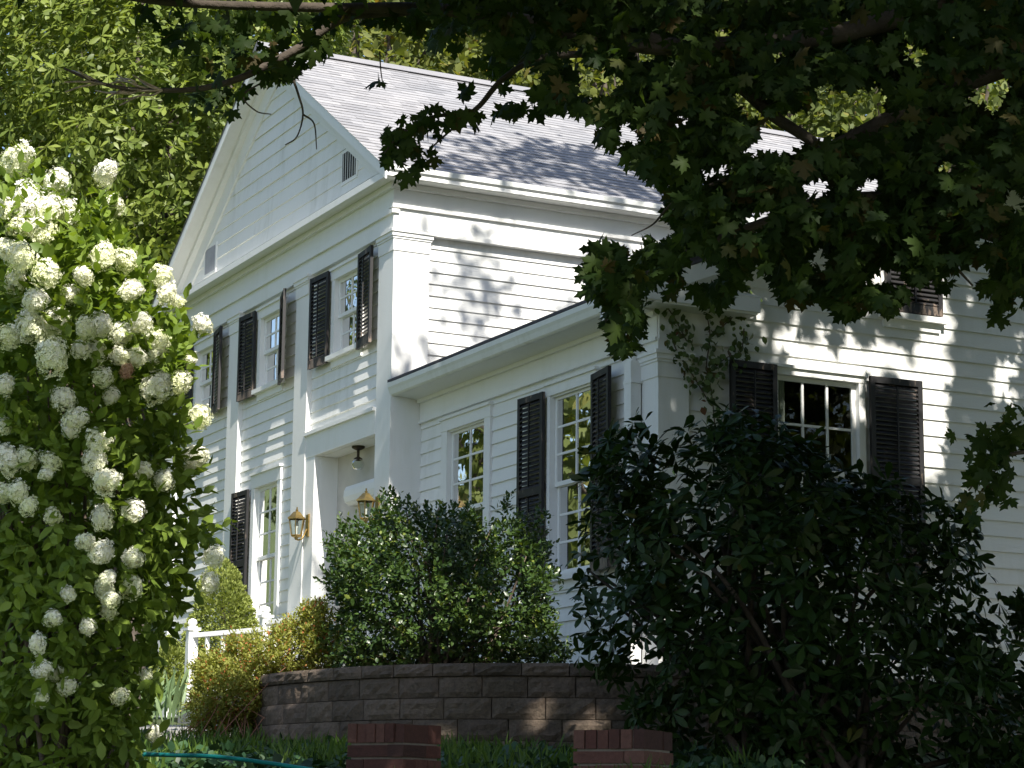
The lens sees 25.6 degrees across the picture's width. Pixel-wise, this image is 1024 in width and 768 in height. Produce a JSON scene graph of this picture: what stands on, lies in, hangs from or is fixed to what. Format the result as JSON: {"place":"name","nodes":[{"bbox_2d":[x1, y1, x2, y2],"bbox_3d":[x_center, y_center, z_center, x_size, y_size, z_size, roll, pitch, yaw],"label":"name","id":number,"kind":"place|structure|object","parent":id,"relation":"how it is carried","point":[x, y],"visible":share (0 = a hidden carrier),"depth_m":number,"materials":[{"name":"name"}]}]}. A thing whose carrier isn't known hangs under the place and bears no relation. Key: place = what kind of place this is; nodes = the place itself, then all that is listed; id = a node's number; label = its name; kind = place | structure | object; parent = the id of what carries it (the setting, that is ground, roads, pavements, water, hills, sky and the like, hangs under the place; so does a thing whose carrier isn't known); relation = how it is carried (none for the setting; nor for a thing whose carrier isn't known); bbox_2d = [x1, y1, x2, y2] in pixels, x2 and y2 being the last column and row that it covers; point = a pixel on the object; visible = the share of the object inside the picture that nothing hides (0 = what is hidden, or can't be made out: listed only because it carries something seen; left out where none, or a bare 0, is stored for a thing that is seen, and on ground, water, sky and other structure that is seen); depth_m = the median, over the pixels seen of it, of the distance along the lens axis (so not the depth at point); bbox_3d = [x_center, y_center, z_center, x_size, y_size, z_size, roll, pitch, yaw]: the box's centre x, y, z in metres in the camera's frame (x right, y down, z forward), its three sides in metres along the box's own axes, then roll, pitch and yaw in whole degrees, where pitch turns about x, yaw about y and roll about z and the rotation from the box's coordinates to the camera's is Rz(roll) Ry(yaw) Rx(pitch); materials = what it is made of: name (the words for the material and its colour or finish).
{"place":"outdoors","nodes":[
{"label":"outdoors","id":0,"kind":"place"},
{"bbox_2d":[140,725,236,740],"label":"path","id":1,"kind":"structure","parent":0,"point":[173,727],"depth_m":19.52,"materials":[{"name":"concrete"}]},
{"bbox_2d":[2,10,995,174],"label":"sky","id":2,"kind":"structure","parent":0,"point":[30,10],"materials":[{"name":"white"}]},
{"bbox_2d":[5,256,1010,767],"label":"ground","id":3,"kind":"structure","parent":0,"point":[925,760],"depth_m":24.64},
{"bbox_2d":[0,0,155,483],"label":"woodland tree","id":4,"kind":"object","parent":3,"relation":"on","point":[78,125],"depth_m":48.88,"materials":[{"name":"green plant"}]},
{"bbox_2d":[3,0,179,632],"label":"woodland tree","id":5,"kind":"object","parent":3,"relation":"on","point":[8,73],"depth_m":57.40,"materials":[{"name":"green plant"}]},
{"bbox_2d":[0,139,237,767],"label":"hydrangea","id":6,"kind":"object","parent":3,"relation":"on","point":[53,713],"visible":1,"depth_m":10.08,"materials":[{"name":"green plant"}]},
{"bbox_2d":[0,0,269,649],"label":"woodland tree","id":7,"kind":"object","parent":3,"relation":"on","point":[124,189],"visible":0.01,"depth_m":46.58,"materials":[{"name":"green plant"}]},
{"bbox_2d":[149,634,184,701],"bbox_3d":[-3.923,3.296,26.023,0.552,0.828,0.572,6,-12,-26],"label":"dwarf spruce","id":8,"kind":"object","parent":3,"relation":"on","point":[177,652],"visible":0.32,"depth_m":25.84,"materials":[{"name":"green plant"}]},
{"bbox_2d":[138,661,199,725],"bbox_3d":[-2.905,2.639,19.203,0.606,0.572,1.017,6,-12,-26],"label":"iris clump","id":9,"kind":"object","parent":3,"relation":"on","point":[178,694],"visible":0.52,"depth_m":18.98,"materials":[{"name":"green plant"}]},
{"bbox_2d":[0,0,374,714],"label":"broadleaf tree","id":10,"kind":"object","parent":3,"relation":"on","point":[170,178],"visible":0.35,"depth_m":35.14,"materials":[{"name":"green plant"}]},
{"bbox_2d":[179,556,258,678],"bbox_3d":[-3.423,2.951,26.966,1.088,1.772,1.005,6,-12,-26],"label":"dwarf spruce","id":11,"kind":"object","parent":3,"relation":"on","point":[233,581],"visible":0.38,"depth_m":26.68,"materials":[{"name":"green plant"}]},
{"bbox_2d":[79,0,362,413],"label":"woodland tree","id":12,"kind":"object","parent":3,"relation":"on","point":[252,46],"visible":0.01,"depth_m":53.51,"materials":[{"name":"green plant"}]},
{"bbox_2d":[142,752,310,767],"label":"garden hose","id":13,"kind":"object","parent":3,"relation":"on","point":[214,756],"visible":0.99,"depth_m":11.23,"materials":[{"name":"teal rubber"}]},
{"bbox_2d":[174,595,345,738],"bbox_3d":[-2.001,2.342,18.628,1.346,1.234,1.586,6,-12,-26],"label":"azalea","id":14,"kind":"object","parent":3,"relation":"on","point":[207,677],"visible":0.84,"depth_m":18.54,"materials":[{"name":"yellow plant"}]},
{"bbox_2d":[123,0,455,111],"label":"woodland tree","id":15,"kind":"object","parent":3,"relation":"on","point":[331,37],"depth_m":68.84,"materials":[{"name":"green plant"}]},
{"bbox_2d":[177,0,495,213],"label":"woodland tree","id":16,"kind":"object","parent":3,"relation":"on","point":[451,67],"visible":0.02,"depth_m":47.93,"materials":[{"name":"green plant"}]},
{"bbox_2d":[214,0,521,79],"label":"woodland tree","id":17,"kind":"object","parent":3,"relation":"on","point":[362,26],"depth_m":88.43,"materials":[{"name":"green plant"}]},
{"bbox_2d":[346,723,440,767],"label":"brick pier","id":18,"kind":"structure","parent":3,"relation":"on","point":[386,745],"depth_m":11.87,"materials":[{"name":"red brick"}]},
{"bbox_2d":[293,0,524,83],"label":"woodland tree","id":19,"kind":"object","parent":3,"relation":"on","point":[409,54],"depth_m":59.87,"materials":[{"name":"green plant"}]},
{"bbox_2d":[33,720,822,767],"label":"grass","id":20,"kind":"structure","parent":3,"relation":"on","point":[333,750],"depth_m":14.21,"materials":[{"name":"green plant"}]},
{"bbox_2d":[114,732,817,767],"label":"ivy ground cover","id":21,"kind":"object","parent":3,"relation":"on","point":[700,759],"visible":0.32,"depth_m":13.38,"materials":[{"name":"green plant"}]},
{"bbox_2d":[343,27,598,83],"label":"woodland tree","id":22,"kind":"object","parent":3,"relation":"on","point":[447,63],"depth_m":91.22,"materials":[{"name":"green plant"}]},
{"bbox_2d":[334,0,640,97],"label":"woodland tree","id":23,"kind":"object","parent":3,"relation":"on","point":[398,49],"visible":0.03,"depth_m":46.55,"materials":[{"name":"green plant"}]},
{"bbox_2d":[361,40,647,84],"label":"woodland tree","id":24,"kind":"object","parent":3,"relation":"on","point":[425,65],"depth_m":71.83,"materials":[{"name":"green plant"}]},
{"bbox_2d":[17,0,1023,531],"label":"maple tree","id":25,"kind":"object","parent":3,"relation":"on","point":[917,218],"visible":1,"depth_m":8.08,"materials":[{"name":"green plant"}]},
{"bbox_2d":[450,36,648,96],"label":"woodland tree","id":26,"kind":"object","parent":3,"relation":"on","point":[601,92],"depth_m":58.16,"materials":[{"name":"green plant"}]},
{"bbox_2d":[150,41,1023,724],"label":"white house","id":27,"kind":"structure","parent":3,"relation":"on","point":[432,337],"depth_m":24.93,"materials":[{"name":"paint"}]},
{"bbox_2d":[189,332,218,424],"bbox_3d":[-4.052,-0.038,29.964,0.165,1.180,0.980,6,-12,-26],"label":"window","id":28,"kind":"structure","parent":27,"relation":"in","point":[204,347],"depth_m":30.17,"materials":[{"name":"white paint"}]},
{"bbox_2d":[183,618,270,706],"bbox_3d":[-3.147,3.030,24.708,1.351,0.980,0.193,-9,-15,42],"label":"porch railing","id":29,"kind":"object","parent":27,"relation":"on","point":[193,633],"visible":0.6,"depth_m":25.05,"materials":[{"name":"white paint"}]},
{"bbox_2d":[247,463,283,627],"bbox_3d":[-2.980,2.011,27.388,0.145,1.970,1.050,6,-12,-26],"label":"window","id":30,"kind":"structure","parent":27,"relation":"in","point":[266,484],"depth_m":27.53,"materials":[{"name":"white paint"}]},
{"bbox_2d":[251,295,287,400],"bbox_3d":[-2.958,-0.432,27.842,0.165,1.180,0.980,6,-12,-26],"label":"window","id":31,"kind":"structure","parent":27,"relation":"in","point":[268,314],"depth_m":28.03,"materials":[{"name":"white paint"}]},
{"bbox_2d":[288,507,309,540],"bbox_3d":[-2.473,1.615,26.013,0.256,0.390,0.196,6,-12,-26],"label":"wall lantern","id":32,"kind":"object","parent":27,"relation":"attached to","point":[296,515],"depth_m":25.99,"materials":[{"name":"gold metal"}]},
{"bbox_2d":[257,606,343,667],"bbox_3d":[-2.412,2.937,25.676,0.175,0.920,1.726,9,-14,-37],"label":"porch railing","id":33,"kind":"object","parent":27,"relation":"on","point":[265,616],"visible":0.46,"depth_m":26.27,"materials":[{"name":"white paint"}]},
{"bbox_2d":[325,252,365,368],"bbox_3d":[-1.863,-0.826,25.721,0.165,1.180,0.980,6,-12,-26],"label":"window","id":34,"kind":"structure","parent":27,"relation":"in","point":[344,275],"depth_m":25.90,"materials":[{"name":"white paint"}]},
{"bbox_2d":[351,445,364,469],"bbox_3d":[-1.731,0.834,25.343,0.145,0.270,0.145,6,-12,-26],"label":"porch light","id":35,"kind":"object","parent":27,"relation":"hanging from","point":[357,448],"visible":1,"depth_m":25.31,"materials":[{"name":"brown metal"}]},
{"bbox_2d":[359,515,372,636],"bbox_3d":[-1.543,2.320,24.902,0.037,1.780,0.820,6,-12,-26],"label":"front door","id":36,"kind":"structure","parent":27,"relation":"in","point":[369,515],"depth_m":25.17,"materials":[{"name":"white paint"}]},
{"bbox_2d":[356,488,379,523],"bbox_3d":[-1.559,1.315,24.236,0.256,0.390,0.196,6,-12,-26],"label":"wall lantern","id":37,"kind":"object","parent":27,"relation":"attached to","point":[365,497],"depth_m":24.20,"materials":[{"name":"gold metal"}]},
{"bbox_2d":[438,401,494,603],"bbox_3d":[-0.465,1.278,23.177,0.165,2.040,1.220,6,-12,-26],"label":"window","id":38,"kind":"structure","parent":27,"relation":"in","point":[466,453],"depth_m":23.29,"materials":[{"name":"white paint"}]},
{"bbox_2d":[541,366,600,592],"bbox_3d":[0.578,0.912,21.154,0.165,2.020,1.030,6,-12,-26],"label":"window","id":39,"kind":"structure","parent":27,"relation":"in","point":[568,415],"depth_m":21.35,"materials":[{"name":"white paint"}]},
{"bbox_2d":[654,281,766,481],"bbox_3d":[1.776,-0.034,20.052,1.182,1.884,0.173,6,-12,-26],"label":"wall vine","id":40,"kind":"object","parent":27,"relation":"attached to","point":[711,375],"depth_m":20.04,"materials":[{"name":"green plant"}]},
{"bbox_2d":[769,362,872,583],"bbox_3d":[2.763,0.843,20.555,1.100,1.980,0.260,6,-12,-26],"label":"window","id":41,"kind":"structure","parent":27,"relation":"in","point":[855,381],"depth_m":20.72,"materials":[{"name":"white paint"}]},
{"bbox_2d":[878,268,947,333],"bbox_3d":[3.769,-0.968,21.356,0.760,0.940,0.165,6,-12,-26],"label":"window","id":42,"kind":"structure","parent":27,"relation":"in","point":[908,321],"depth_m":21.26,"materials":[{"name":"white paint"}]},
{"bbox_2d":[573,729,672,767],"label":"brick pier","id":43,"kind":"structure","parent":3,"relation":"on","point":[609,748],"depth_m":11.64,"materials":[{"name":"red brick"}]},
{"bbox_2d":[484,28,780,130],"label":"woodland tree","id":44,"kind":"object","parent":3,"relation":"on","point":[589,74],"visible":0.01,"depth_m":48.95,"materials":[{"name":"green plant"}]},
{"bbox_2d":[252,663,1023,754],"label":"retaining wall","id":45,"kind":"structure","parent":3,"relation":"on","point":[551,703],"depth_m":16.72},
{"bbox_2d":[451,42,850,135],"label":"woodland tree","id":46,"kind":"object","parent":3,"relation":"on","point":[610,87],"depth_m":85.21,"materials":[{"name":"green plant"}]},
{"bbox_2d":[587,29,848,139],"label":"woodland tree","id":47,"kind":"object","parent":3,"relation":"on","point":[757,114],"depth_m":59.88,"materials":[{"name":"green plant"}]},
{"bbox_2d":[599,45,913,127],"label":"woodland tree","id":48,"kind":"object","parent":3,"relation":"on","point":[760,113],"depth_m":72.48,"materials":[{"name":"green plant"}]},
{"bbox_2d":[565,400,1023,767],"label":"rhododendron","id":49,"kind":"object","parent":3,"relation":"on","point":[810,714],"visible":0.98,"depth_m":14.07,"materials":[{"name":"green plant"}]},
{"bbox_2d":[645,20,950,171],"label":"woodland tree","id":50,"kind":"object","parent":3,"relation":"on","point":[863,108],"visible":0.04,"depth_m":47.48,"materials":[{"name":"green plant"}]},
{"bbox_2d":[609,52,992,167],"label":"woodland tree","id":51,"kind":"object","parent":3,"relation":"on","point":[876,112],"depth_m":88.11,"materials":[{"name":"green plant"}]},
{"bbox_2d":[736,52,995,170],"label":"woodland tree","id":52,"kind":"object","parent":3,"relation":"on","point":[816,115],"depth_m":56.91,"materials":[{"name":"green plant"}]},
{"bbox_2d":[751,52,997,130],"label":"woodland tree","id":53,"kind":"object","parent":3,"relation":"on","point":[875,111],"depth_m":86.95,"materials":[{"name":"green plant"}]},
{"bbox_2d":[783,40,1014,172],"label":"woodland tree","id":54,"kind":"object","parent":3,"relation":"on","point":[993,88],"visible":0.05,"depth_m":48.70,"materials":[{"name":"green plant"}]},
{"bbox_2d":[864,37,1009,167],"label":"woodland tree","id":55,"kind":"object","parent":3,"relation":"on","point":[984,93],"depth_m":58.94,"materials":[{"name":"green plant"}]},
{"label":"planting bed","id":56,"kind":"structure","parent":3,"relation":"on","visible":0},
{"bbox_2d":[311,484,575,667],"bbox_3d":[-0.540,1.709,18.536,2.206,1.743,2.075,6,-12,-26],"label":"holly bush","id":57,"kind":"object","parent":56,"relation":"on","point":[443,569],"visible":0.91,"depth_m":18.11,"materials":[{"name":"green plant"}]}
]}

